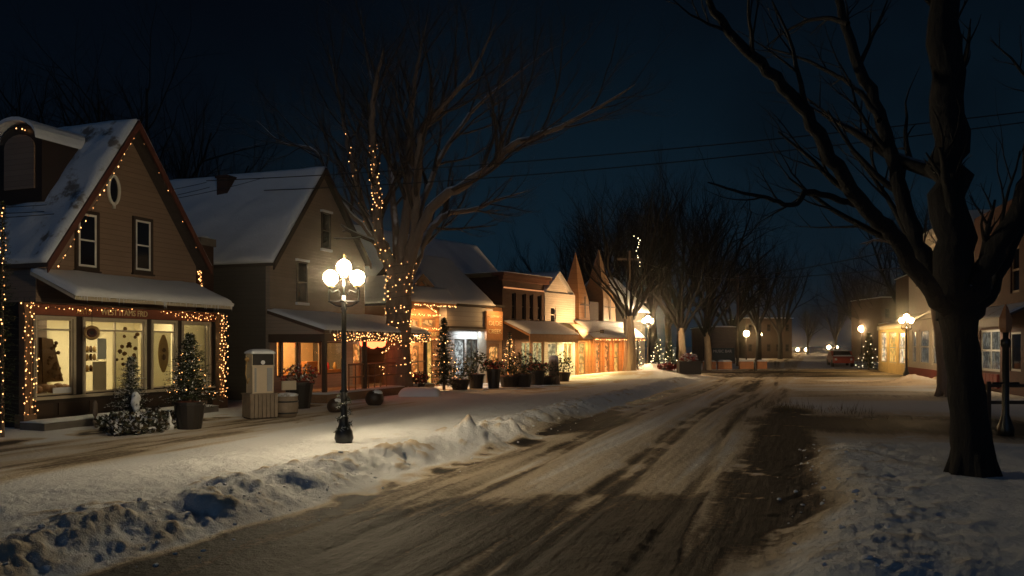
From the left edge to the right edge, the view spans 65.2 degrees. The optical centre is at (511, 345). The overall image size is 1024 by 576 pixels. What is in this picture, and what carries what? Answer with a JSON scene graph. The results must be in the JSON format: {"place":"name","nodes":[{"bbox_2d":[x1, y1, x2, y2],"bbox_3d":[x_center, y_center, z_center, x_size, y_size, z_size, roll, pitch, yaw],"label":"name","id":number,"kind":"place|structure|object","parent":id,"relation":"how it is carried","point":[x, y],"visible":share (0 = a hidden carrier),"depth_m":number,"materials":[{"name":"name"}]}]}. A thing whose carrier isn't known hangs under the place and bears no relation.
{"place":"outdoors","nodes":[
{"label":"outdoors","id":0,"kind":"place"},
{"bbox_2d":[0,46,123,126],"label":"bare tree","id":1,"kind":"object","parent":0,"point":[15,109],"visible":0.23,"depth_m":46.42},
{"bbox_2d":[0,393,532,486],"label":"pavement","id":2,"kind":"structure","parent":0,"point":[32,462],"depth_m":16.15,"materials":[{"name":"snow"}]},
{"bbox_2d":[105,419,151,436],"bbox_3d":[-8.188,1.742,17.113,0.908,0.384,0.867,0,0,-36],"label":"shrub","id":3,"kind":"object","parent":2,"relation":"on","point":[131,428],"visible":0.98,"depth_m":16.90,"materials":[{"name":"plant"}]},
{"bbox_2d":[115,413,168,433],"bbox_3d":[-8.111,1.711,17.513,1.178,0.462,1.144,0,0,0],"label":"shrub","id":4,"kind":"object","parent":2,"relation":"on","point":[161,424],"visible":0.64,"depth_m":17.35,"materials":[{"name":"plant"}]},
{"bbox_2d":[135,405,177,429],"bbox_3d":[-8.058,1.643,18.096,1.063,0.578,1.039,0,0,0],"label":"shrub","id":5,"kind":"object","parent":2,"relation":"on","point":[162,414],"visible":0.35,"depth_m":18.01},
{"bbox_2d":[172,400,206,429],"bbox_3d":[-7.375,1.579,18.300,0.756,0.642,0.737,0,0,0],"label":"plant pot","id":6,"kind":"object","parent":2,"relation":"on","point":[189,415],"visible":0.94,"depth_m":18.05,"materials":[{"name":"wood"}]},
{"bbox_2d":[155,332,222,407],"bbox_3d":[-7.411,0.571,18.317,1.533,1.774,1.467,0,0,8],"label":"evergreen tree","id":7,"kind":"object","parent":6,"relation":"in","point":[192,392],"visible":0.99,"depth_m":18.20,"materials":[{"name":"green plant"}]},
{"bbox_2d":[241,392,278,419],"bbox_3d":[-6.583,1.567,20.900,0.780,0.660,0.640,0,0,-38],"label":"wooden crate","id":8,"kind":"object","parent":2,"relation":"on","point":[260,406],"visible":0.98,"depth_m":20.66,"materials":[{"name":"brown wood"}]},
{"bbox_2d":[244,349,275,393],"bbox_3d":[-6.616,0.661,20.865,0.734,1.146,0.535,0,0,-38],"label":"trash bin","id":9,"kind":"object","parent":8,"relation":"on","point":[259,370],"visible":1,"depth_m":20.72,"materials":[{"name":"metal"}]},
{"bbox_2d":[278,392,298,417],"bbox_3d":[-6.007,1.571,21.300,0.630,0.660,0.620,0,0,0],"label":"wooden barrel","id":10,"kind":"object","parent":2,"relation":"on","point":[288,405],"visible":0.81,"depth_m":21.05,"materials":[{"name":"brown wood"}]},
{"bbox_2d":[365,390,383,405],"bbox_3d":[-4.386,1.684,25.500,0.591,0.570,0.591,0,0,0],"label":"boulder","id":11,"kind":"object","parent":2,"relation":"on","point":[374,397],"visible":0.9,"depth_m":25.29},
{"bbox_2d":[398,387,440,396],"bbox_3d":[-3.473,1.736,30.179,1.500,0.336,1.043,0,0,0],"label":"snow heap","id":12,"kind":"object","parent":2,"relation":"on","point":[420,392],"visible":1,"depth_m":29.72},
{"bbox_2d":[354,225,496,275],"bbox_3d":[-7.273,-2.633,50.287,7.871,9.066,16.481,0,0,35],"label":"roof","id":13,"kind":"structure","parent":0,"point":[466,258],"depth_m":52.72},
{"bbox_2d":[0,347,1023,575],"bbox_3d":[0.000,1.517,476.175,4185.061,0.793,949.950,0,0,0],"label":"ground","id":14,"kind":"structure","parent":0,"point":[977,523],"depth_m":9.77,"materials":[{"name":"snow"}]},
{"bbox_2d":[0,200,26,437],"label":"evergreen tree","id":15,"kind":"object","parent":14,"relation":"on","point":[2,385],"visible":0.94,"depth_m":16.59,"materials":[{"name":"green plant"}]},
{"bbox_2d":[94,411,134,431],"bbox_3d":[-8.824,1.707,17.982,1.009,0.458,1.027,0,0,0],"label":"shrub","id":16,"kind":"object","parent":14,"relation":"on","point":[103,422],"visible":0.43,"depth_m":17.74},
{"bbox_2d":[0,117,233,430],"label":"gabled shop","id":17,"kind":"structure","parent":14,"relation":"on","point":[136,248],"depth_m":21.02,"materials":[{"name":"brown"}]},
{"bbox_2d":[38,338,62,381],"bbox_3d":[-11.327,0.347,19.623,0.313,1.080,0.560,0,0,20],"label":"draped garment","id":18,"kind":"object","parent":17,"relation":"hanging from","point":[51,367],"visible":1,"depth_m":19.53,"materials":[{"name":"brown fabric"}]},
{"bbox_2d":[37,318,71,395],"bbox_3d":[-11.071,0.266,19.322,0.060,1.843,1.010,0,0,20],"label":"shop window","id":19,"kind":"structure","parent":17,"relation":"in","point":[70,320],"depth_m":19.75,"materials":[{"name":"brown glass"}]},
{"bbox_2d":[79,214,96,267],"bbox_3d":[-11.076,-2.743,20.864,0.035,1.380,0.560,0,0,20],"label":"window","id":20,"kind":"structure","parent":17,"relation":"in","point":[88,232],"depth_m":20.90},
{"bbox_2d":[84,325,99,339],"bbox_3d":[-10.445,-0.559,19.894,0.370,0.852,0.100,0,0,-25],"label":"hanging disc","id":21,"kind":"object","parent":17,"relation":"hanging from","point":[91,332],"visible":1,"depth_m":19.87,"materials":[{"name":"wood"}]},
{"bbox_2d":[93,361,105,389],"bbox_3d":[-10.653,0.806,20.661,0.010,0.785,0.425,0,0,20],"label":"poster","id":22,"kind":"object","parent":17,"relation":"attached to","point":[99,375],"visible":1,"depth_m":20.66,"materials":[{"name":"paper"}]},
{"bbox_2d":[97,338,105,358],"bbox_3d":[-10.628,0.083,20.731,0.010,0.539,0.277,0,0,20],"label":"poster","id":23,"kind":"object","parent":17,"relation":"attached to","point":[101,348],"visible":1,"depth_m":20.71,"materials":[{"name":"paper"}]},
{"bbox_2d":[107,174,120,208],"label":"oval window","id":24,"kind":"structure","parent":17,"relation":"in","point":[113,186],"depth_m":21.66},
{"bbox_2d":[86,320,143,392],"bbox_3d":[-10.449,0.266,21.029,0.060,1.843,1.922,0,0,20],"label":"shop window","id":25,"kind":"structure","parent":17,"relation":"in","point":[114,330],"depth_m":21.03,"materials":[{"name":"brown glass"}]},
{"bbox_2d":[136,220,150,270],"bbox_3d":[-10.437,-2.827,22.620,0.035,1.399,0.545,0,0,20],"label":"window","id":26,"kind":"structure","parent":17,"relation":"in","point":[143,228],"depth_m":22.64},
{"bbox_2d":[158,335,168,372],"bbox_3d":[-9.905,0.228,22.762,0.114,1.081,0.394,0,0,20],"label":"oval panel","id":27,"kind":"object","parent":17,"relation":"attached to","point":[163,353],"visible":1,"depth_m":22.73,"materials":[{"name":"gold metal"}]},
{"bbox_2d":[154,322,174,387],"bbox_3d":[-9.868,0.266,22.625,0.060,1.843,0.843,0,0,20],"label":"shop window","id":28,"kind":"structure","parent":17,"relation":"in","point":[173,324],"depth_m":22.97,"materials":[{"name":"brown glass"}]},
{"bbox_2d":[184,323,208,384],"bbox_3d":[-9.433,0.266,23.820,0.060,1.843,1.068,0,0,20],"label":"shop window","id":29,"kind":"structure","parent":17,"relation":"in","point":[207,325],"depth_m":24.29,"materials":[{"name":"brown glass"}]},
{"bbox_2d":[105,355,153,415],"bbox_3d":[-8.725,0.934,18.235,1.110,1.437,1.026,0,0,-28],"label":"evergreen tree","id":30,"kind":"object","parent":14,"relation":"on","point":[130,384],"visible":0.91,"depth_m":18.23,"materials":[{"name":"green plant"}]},
{"bbox_2d":[0,0,296,177],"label":"bare tree","id":31,"kind":"object","parent":14,"relation":"on","point":[99,110],"visible":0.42,"depth_m":39.90,"materials":[{"name":"plant"}]},
{"bbox_2d":[196,235,215,396],"bbox_3d":[-10.374,-0.883,26.600,0.720,5.566,0.720,0,0,20],"label":"brick chimney","id":32,"kind":"object","parent":14,"relation":"on","point":[207,276],"visible":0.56,"depth_m":26.55,"materials":[{"name":"stone"}]},
{"bbox_2d":[148,59,312,179],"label":"bare tree","id":33,"kind":"object","parent":14,"relation":"on","point":[183,169],"visible":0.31,"depth_m":42.43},
{"bbox_2d":[286,381,314,408],"bbox_3d":[-6.442,1.480,24.216,0.945,0.833,0.921,0,0,0],"label":"flower pot","id":34,"kind":"object","parent":14,"relation":"on","point":[303,390],"visible":0.58,"depth_m":23.92,"materials":[{"name":"black ceramic"}]},
{"bbox_2d":[280,363,319,382],"bbox_3d":[-6.452,0.816,24.224,1.217,0.619,1.137,0,0,0],"label":"potted plant","id":35,"kind":"object","parent":34,"relation":"on","point":[298,377],"visible":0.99,"depth_m":24.14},
{"bbox_2d":[170,166,434,403],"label":"gabled cafe","id":36,"kind":"structure","parent":14,"relation":"on","point":[278,254],"depth_m":29.31,"materials":[{"name":"beige"}]},
{"bbox_2d":[295,258,309,305],"bbox_3d":[-7.642,-2.314,29.219,0.119,1.671,0.745,0,0,20],"label":"window","id":37,"kind":"structure","parent":36,"relation":"in","point":[301,264],"depth_m":29.21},
{"bbox_2d":[283,361,340,374],"bbox_3d":[-7.662,1.128,31.826,0.700,1.045,3.790,0,0,20],"label":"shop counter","id":38,"kind":"object","parent":36,"relation":"in","point":[313,364],"visible":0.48,"depth_m":30.96,"materials":[{"name":"orange wood"}]},
{"bbox_2d":[320,209,332,251],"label":"window","id":39,"kind":"structure","parent":36,"relation":"in","point":[325,214],"depth_m":30.67,"materials":[{"name":"glass"}]},
{"bbox_2d":[353,341,360,384],"bbox_3d":[-6.431,0.701,32.928,0.060,1.797,0.691,0,0,20],"label":"door","id":40,"kind":"structure","parent":36,"relation":"in","point":[356,345],"depth_m":33.00,"materials":[{"name":"orange wood"}]},
{"bbox_2d":[323,254,364,443],"bbox_3d":[-2.971,0.099,14.150,0.657,3.475,0.494,0,0,31],"label":"street lamp","id":41,"kind":"object","parent":14,"relation":"on","point":[357,277],"visible":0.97,"depth_m":14.10,"materials":[{"name":"metal"}]},
{"bbox_2d":[335,393,353,437],"bbox_3d":[-2.973,1.239,14.146,0.371,0.846,0.371,0,0,0],"label":"garland","id":42,"kind":"object","parent":41,"relation":"attached to","point":[348,409],"visible":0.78,"depth_m":14.11},
{"bbox_2d":[365,273,456,385],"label":"timber shop","id":43,"kind":"structure","parent":14,"relation":"on","point":[425,290],"depth_m":36.29},
{"bbox_2d":[427,340,431,382],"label":"window","id":44,"kind":"structure","parent":43,"relation":"in","point":[429,344],"depth_m":37.07,"materials":[{"name":"yellow glass"}]},
{"bbox_2d":[376,255,495,385],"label":"shop","id":45,"kind":"structure","parent":14,"relation":"on","point":[465,319],"depth_m":39.16,"materials":[{"name":"grey"}]},
{"bbox_2d":[454,339,463,375],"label":"window","id":46,"kind":"structure","parent":45,"relation":"in","point":[459,343],"depth_m":38.88,"materials":[{"name":"black"}]},
{"bbox_2d":[466,339,476,372],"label":"window","id":47,"kind":"structure","parent":45,"relation":"in","point":[471,344],"depth_m":39.62,"materials":[{"name":"black"}]},
{"bbox_2d":[485,311,502,339],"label":"shop sign","id":48,"kind":"object","parent":45,"relation":"attached to","point":[494,325],"visible":1,"depth_m":40.02,"materials":[{"name":"orange wood"}]},
{"bbox_2d":[198,0,692,386],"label":"bare tree","id":49,"kind":"object","parent":14,"relation":"on","point":[411,248],"visible":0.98,"depth_m":31.54,"materials":[{"name":"brown plant"}]},
{"bbox_2d":[427,317,463,389],"bbox_3d":[-2.822,0.327,33.522,1.718,3.082,1.814,0,0,-37],"label":"evergreen tree","id":50,"kind":"object","parent":14,"relation":"on","point":[444,359],"visible":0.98,"depth_m":33.42,"materials":[{"name":"green plant"}]},
{"bbox_2d":[450,379,470,389],"bbox_3d":[-2.241,1.660,34.480,0.924,0.472,0.901,0,0,0],"label":"planter","id":51,"kind":"object","parent":14,"relation":"on","point":[463,383],"visible":0.93,"depth_m":34.16,"materials":[{"name":"black ceramic"}]},
{"bbox_2d":[448,360,474,378],"bbox_3d":[-2.241,1.058,34.491,1.334,0.928,1.347,0,0,0],"label":"potted plant","id":52,"kind":"object","parent":51,"relation":"in","point":[464,370],"visible":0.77,"depth_m":34.42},
{"bbox_2d":[468,373,484,388],"bbox_3d":[-1.600,1.569,35.560,0.838,0.663,0.817,0,0,0],"label":"planter","id":53,"kind":"object","parent":14,"relation":"on","point":[476,381],"visible":0.81,"depth_m":35.28,"materials":[{"name":"black ceramic"}]},
{"bbox_2d":[463,349,488,373],"bbox_3d":[-1.596,0.714,35.557,1.248,1.263,1.294,0,0,0],"label":"potted plant","id":54,"kind":"object","parent":53,"relation":"on","point":[476,358],"visible":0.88,"depth_m":35.47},
{"bbox_2d":[486,368,501,388],"bbox_3d":[-0.818,1.459,35.560,0.706,0.888,0.688,0,0,0],"label":"planter","id":55,"kind":"object","parent":14,"relation":"on","point":[493,378],"visible":0.97,"depth_m":35.32,"materials":[{"name":"black ceramic"}]},
{"bbox_2d":[486,305,504,382],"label":"entrance bay","id":56,"kind":"object","parent":14,"relation":"on","point":[493,349],"visible":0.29,"depth_m":41.21,"materials":[{"name":"orange wood"}]},
{"bbox_2d":[500,375,519,386],"bbox_3d":[-0.074,1.628,36.840,1.208,0.540,1.177,0,0,0],"label":"planter","id":57,"kind":"object","parent":14,"relation":"on","point":[511,381],"visible":0.79,"depth_m":36.41,"materials":[{"name":"black ceramic"}]},
{"bbox_2d":[501,332,519,373],"bbox_3d":[-0.105,0.341,37.491,1.049,2.025,1.023,0,0,5],"label":"evergreen tree","id":58,"kind":"object","parent":57,"relation":"in","point":[509,335],"visible":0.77,"depth_m":37.46,"materials":[{"name":"green plant"}]},
{"bbox_2d":[464,271,578,374],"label":"brick shop","id":59,"kind":"structure","parent":14,"relation":"on","point":[520,296],"depth_m":42.84,"materials":[{"name":"brown brick"}]},
{"bbox_2d":[513,373,532,386],"bbox_3d":[0.516,1.584,36.840,0.945,0.633,0.921,0,0,0],"label":"planter","id":60,"kind":"object","parent":14,"relation":"on","point":[525,379],"visible":0.94,"depth_m":36.51,"materials":[{"name":"black ceramic"}]},
{"bbox_2d":[510,349,537,373],"bbox_3d":[0.520,0.762,36.856,1.406,1.193,1.364,0,0,0],"label":"potted plant","id":61,"kind":"object","parent":60,"relation":"on","point":[522,363],"visible":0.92,"depth_m":36.76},
{"bbox_2d":[528,370,545,384],"bbox_3d":[1.200,1.536,38.720,0.892,0.738,0.870,0,0,0],"label":"planter","id":62,"kind":"object","parent":14,"relation":"on","point":[538,377],"visible":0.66,"depth_m":38.41,"materials":[{"name":"black ceramic"}]},
{"bbox_2d":[499,216,593,280],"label":"bare tree","id":63,"kind":"object","parent":14,"relation":"on","point":[563,264],"visible":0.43,"depth_m":84.65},
{"bbox_2d":[548,355,559,383],"bbox_3d":[2.054,1.194,39.500,0.659,1.438,0.628,0,0,0],"label":"tree stump","id":64,"kind":"object","parent":14,"relation":"on","point":[554,359],"visible":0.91,"depth_m":39.29,"materials":[{"name":"brown wood"}]},
{"bbox_2d":[524,271,592,375],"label":"white shop","id":65,"kind":"structure","parent":14,"relation":"on","point":[559,301],"depth_m":46.45},
{"bbox_2d":[567,249,645,374],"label":"spired shop","id":66,"kind":"structure","parent":14,"relation":"on","point":[595,307],"depth_m":50.16,"materials":[{"name":"brown wood"}]},
{"bbox_2d":[579,342,584,374],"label":"window","id":67,"kind":"structure","parent":66,"relation":"in","point":[581,344],"depth_m":48.59,"materials":[{"name":"yellow glass"}]},
{"bbox_2d":[553,161,671,284],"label":"bare tree","id":68,"kind":"object","parent":14,"relation":"on","point":[582,266],"visible":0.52,"depth_m":76.65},
{"bbox_2d":[585,277,649,365],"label":"cottage","id":69,"kind":"structure","parent":14,"relation":"on","point":[639,324],"depth_m":55.06,"materials":[{"name":"paint"}]},
{"bbox_2d":[581,229,671,370],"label":"bare tree","id":70,"kind":"object","parent":14,"relation":"on","point":[624,327],"visible":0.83,"depth_m":50.43,"materials":[{"name":"brown plant"}]},
{"bbox_2d":[583,232,676,370],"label":"bare tree","id":71,"kind":"object","parent":14,"relation":"on","point":[630,315],"visible":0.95,"depth_m":48.33,"materials":[{"name":"brown plant"}]},
{"bbox_2d":[541,124,720,298],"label":"bare tree","id":72,"kind":"object","parent":14,"relation":"on","point":[598,245],"visible":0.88,"depth_m":64.50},
{"bbox_2d":[552,169,722,363],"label":"bare tree","id":73,"kind":"object","parent":14,"relation":"on","point":[651,302],"visible":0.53,"depth_m":68.65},
{"bbox_2d":[607,138,749,363],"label":"bare tree","id":74,"kind":"object","parent":14,"relation":"on","point":[673,294],"visible":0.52,"depth_m":76.13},
{"bbox_2d":[621,167,737,361],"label":"bare tree","id":75,"kind":"object","parent":14,"relation":"on","point":[668,322],"visible":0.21,"depth_m":94.74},
{"bbox_2d":[676,361,701,374],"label":"planter box","id":76,"kind":"object","parent":14,"relation":"on","point":[689,367],"visible":0.86,"depth_m":47.90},
{"bbox_2d":[614,140,803,360],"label":"bare tree","id":77,"kind":"object","parent":14,"relation":"on","point":[725,285],"visible":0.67,"depth_m":81.08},
{"bbox_2d":[690,326,734,363],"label":"stone shop","id":78,"kind":"structure","parent":14,"relation":"on","point":[723,342],"depth_m":84.00,"materials":[{"name":"stone"}]},
{"bbox_2d":[728,273,743,365],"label":"utility pole","id":79,"kind":"object","parent":14,"relation":"on","point":[737,330],"visible":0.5,"depth_m":73.91,"materials":[{"name":"brown wood"}]},
{"bbox_2d":[671,229,804,361],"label":"bare tree","id":80,"kind":"object","parent":14,"relation":"on","point":[744,293],"visible":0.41,"depth_m":88.84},
{"bbox_2d":[728,318,791,357],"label":"brown hall","id":81,"kind":"structure","parent":14,"relation":"on","point":[769,339],"depth_m":118.00,"materials":[{"name":"paint"}]},
{"bbox_2d":[720,205,806,359],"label":"bare tree","id":82,"kind":"object","parent":14,"relation":"on","point":[755,319],"visible":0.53,"depth_m":99.96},
{"bbox_2d":[792,301,832,354],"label":"bare tree","id":83,"kind":"object","parent":14,"relation":"on","point":[808,325],"visible":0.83,"depth_m":169.54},
{"bbox_2d":[802,275,853,348],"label":"bare tree","id":84,"kind":"object","parent":14,"relation":"on","point":[840,318],"visible":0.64,"depth_m":150.62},
{"bbox_2d":[827,349,853,366],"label":"parked car","id":85,"kind":"object","parent":14,"relation":"on","point":[845,356],"visible":0.98,"depth_m":70.67,"materials":[{"name":"metal"}]},
{"bbox_2d":[666,0,1023,477],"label":"bare tree","id":86,"kind":"object","parent":14,"relation":"on","point":[958,286],"visible":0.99,"depth_m":9.82,"materials":[{"name":"brown plant"}]},
{"bbox_2d":[801,230,901,319],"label":"bare tree","id":87,"kind":"object","parent":14,"relation":"on","point":[846,294],"visible":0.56,"depth_m":105.16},
{"bbox_2d":[772,442,942,570],"bbox_3d":[4.145,1.737,9.980,1.727,0.350,11.873,0,0,20],"label":"snow rubble","id":88,"kind":"object","parent":14,"relation":"on","point":[865,556],"visible":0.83,"depth_m":8.27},
{"bbox_2d":[813,249,902,318],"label":"bare tree","id":89,"kind":"object","parent":14,"relation":"on","point":[869,293],"visible":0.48,"depth_m":95.50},
{"bbox_2d":[851,297,895,361],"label":"block","id":90,"kind":"structure","parent":14,"relation":"on","point":[881,310],"depth_m":93.05,"materials":[{"name":"brown paint"}]},
{"bbox_2d":[821,153,986,303],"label":"bare tree","id":91,"kind":"object","parent":14,"relation":"on","point":[887,282],"visible":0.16,"depth_m":81.26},
{"bbox_2d":[899,312,913,375],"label":"street lamp","id":92,"kind":"object","parent":14,"relation":"on","point":[910,321],"visible":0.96,"depth_m":41.16,"materials":[{"name":"metal"}]},
{"bbox_2d":[886,209,989,378],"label":"white storefront","id":93,"kind":"object","parent":14,"relation":"on","point":[922,357],"visible":0.23,"depth_m":45.81,"materials":[{"name":"paint"}]},
{"bbox_2d":[920,329,928,363],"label":"window","id":94,"kind":"structure","parent":93,"relation":"in","point":[924,334],"depth_m":45.68,"materials":[{"name":"glass"}]},
{"bbox_2d":[974,199,1023,396],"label":"brick building","id":95,"kind":"structure","parent":14,"relation":"on","point":[1011,297],"depth_m":31.13,"materials":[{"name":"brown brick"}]},
{"bbox_2d":[981,329,999,371],"bbox_3d":[20.189,0.202,33.668,0.060,1.746,2.755,0,0,16],"label":"window","id":96,"kind":"structure","parent":95,"relation":"in","point":[990,339],"depth_m":33.76,"materials":[{"name":"glass"}]},
{"bbox_2d":[1012,246,1018,292],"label":"window","id":97,"kind":"structure","parent":95,"relation":"in","point":[1015,265],"depth_m":30.77,"materials":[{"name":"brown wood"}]},
{"bbox_2d":[1011,332,1020,371],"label":"window","id":98,"kind":"structure","parent":95,"relation":"in","point":[1015,336],"depth_m":30.70,"materials":[{"name":"glass"}]},
{"bbox_2d":[985,381,1023,425],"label":"rail fence","id":99,"kind":"object","parent":14,"relation":"on","point":[988,385],"visible":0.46,"depth_m":18.96,"materials":[{"name":"brown wood"}]},
{"bbox_2d":[992,304,1019,436],"bbox_3d":[10.366,0.532,16.800,0.505,2.820,0.320,0,0,30],"label":"lantern post","id":100,"kind":"object","parent":14,"relation":"on","point":[1005,426],"visible":0.98,"depth_m":16.74,"materials":[{"name":"metal"}]},
{"bbox_2d":[0,0,1023,346],"label":"sky","id":101,"kind":"structure","parent":0,"point":[715,77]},
{"bbox_2d":[83,347,1023,575],"bbox_3d":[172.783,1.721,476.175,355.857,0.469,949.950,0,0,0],"label":"road","id":102,"kind":"structure","parent":0,"point":[678,480],"depth_m":9.57,"materials":[{"name":"asphalt"}]},
{"bbox_2d":[3,388,662,575],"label":"snow rubble","id":103,"kind":"object","parent":102,"relation":"on","point":[43,525],"visible":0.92,"depth_m":8.32,"materials":[{"name":"snow"}]},
{"bbox_2d":[635,245,734,360],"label":"bare tree","id":104,"kind":"object","parent":102,"relation":"on","point":[681,326],"visible":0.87,"depth_m":57.92,"materials":[{"name":"brown plant"}]},
{"bbox_2d":[652,247,759,369],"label":"bare tree","id":105,"kind":"object","parent":102,"relation":"on","point":[706,332],"visible":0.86,"depth_m":61.58,"materials":[{"name":"brown plant"}]},
{"bbox_2d":[722,232,830,358],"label":"bare tree","id":106,"kind":"object","parent":102,"relation":"on","point":[780,326],"visible":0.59,"depth_m":111.64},
{"bbox_2d":[856,332,877,369],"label":"evergreen tree","id":107,"kind":"object","parent":102,"relation":"on","point":[869,347],"visible":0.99,"depth_m":61.93,"materials":[{"name":"green plant"}]},
{"bbox_2d":[877,274,908,374],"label":"corner shop","id":108,"kind":"structure","parent":102,"relation":"on","point":[891,348],"depth_m":55.96,"materials":[{"name":"yellow paint"}]},
{"bbox_2d":[890,332,895,362],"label":"window","id":109,"kind":"structure","parent":108,"relation":"in","point":[892,334],"depth_m":54.77,"materials":[{"name":"glass"}]},
{"bbox_2d":[899,332,904,363],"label":"window","id":110,"kind":"structure","parent":108,"relation":"in","point":[901,334],"depth_m":51.80,"materials":[{"name":"glass"}]},
{"bbox_2d":[846,173,976,396],"bbox_3d":[16.076,-2.712,31.220,5.479,9.479,3.186,0,0,0],"label":"bare tree","id":111,"kind":"object","parent":102,"relation":"on","point":[941,382],"visible":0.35,"depth_m":29.94,"materials":[{"name":"brown plant"}]},
{"bbox_2d":[746,397,853,414],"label":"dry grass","id":112,"kind":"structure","parent":0,"point":[786,406],"depth_m":23.91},
{"bbox_3d":[17.160,-2.700,22.000,1.800,9.200,0.300,0,0,0],"label":"utility pole","id":113,"kind":"object","parent":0,"visible":0},
{"bbox_2d":[206,111,1023,180],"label":"wire","id":114,"kind":"object","parent":113,"relation":"attached to","point":[588,156],"visible":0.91,"depth_m":25.70,"materials":[{"name":"metal"}]},
{"bbox_2d":[264,122,1023,190],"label":"wire","id":115,"kind":"object","parent":113,"relation":"attached to","point":[618,167],"visible":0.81,"depth_m":26.20,"materials":[{"name":"metal"}]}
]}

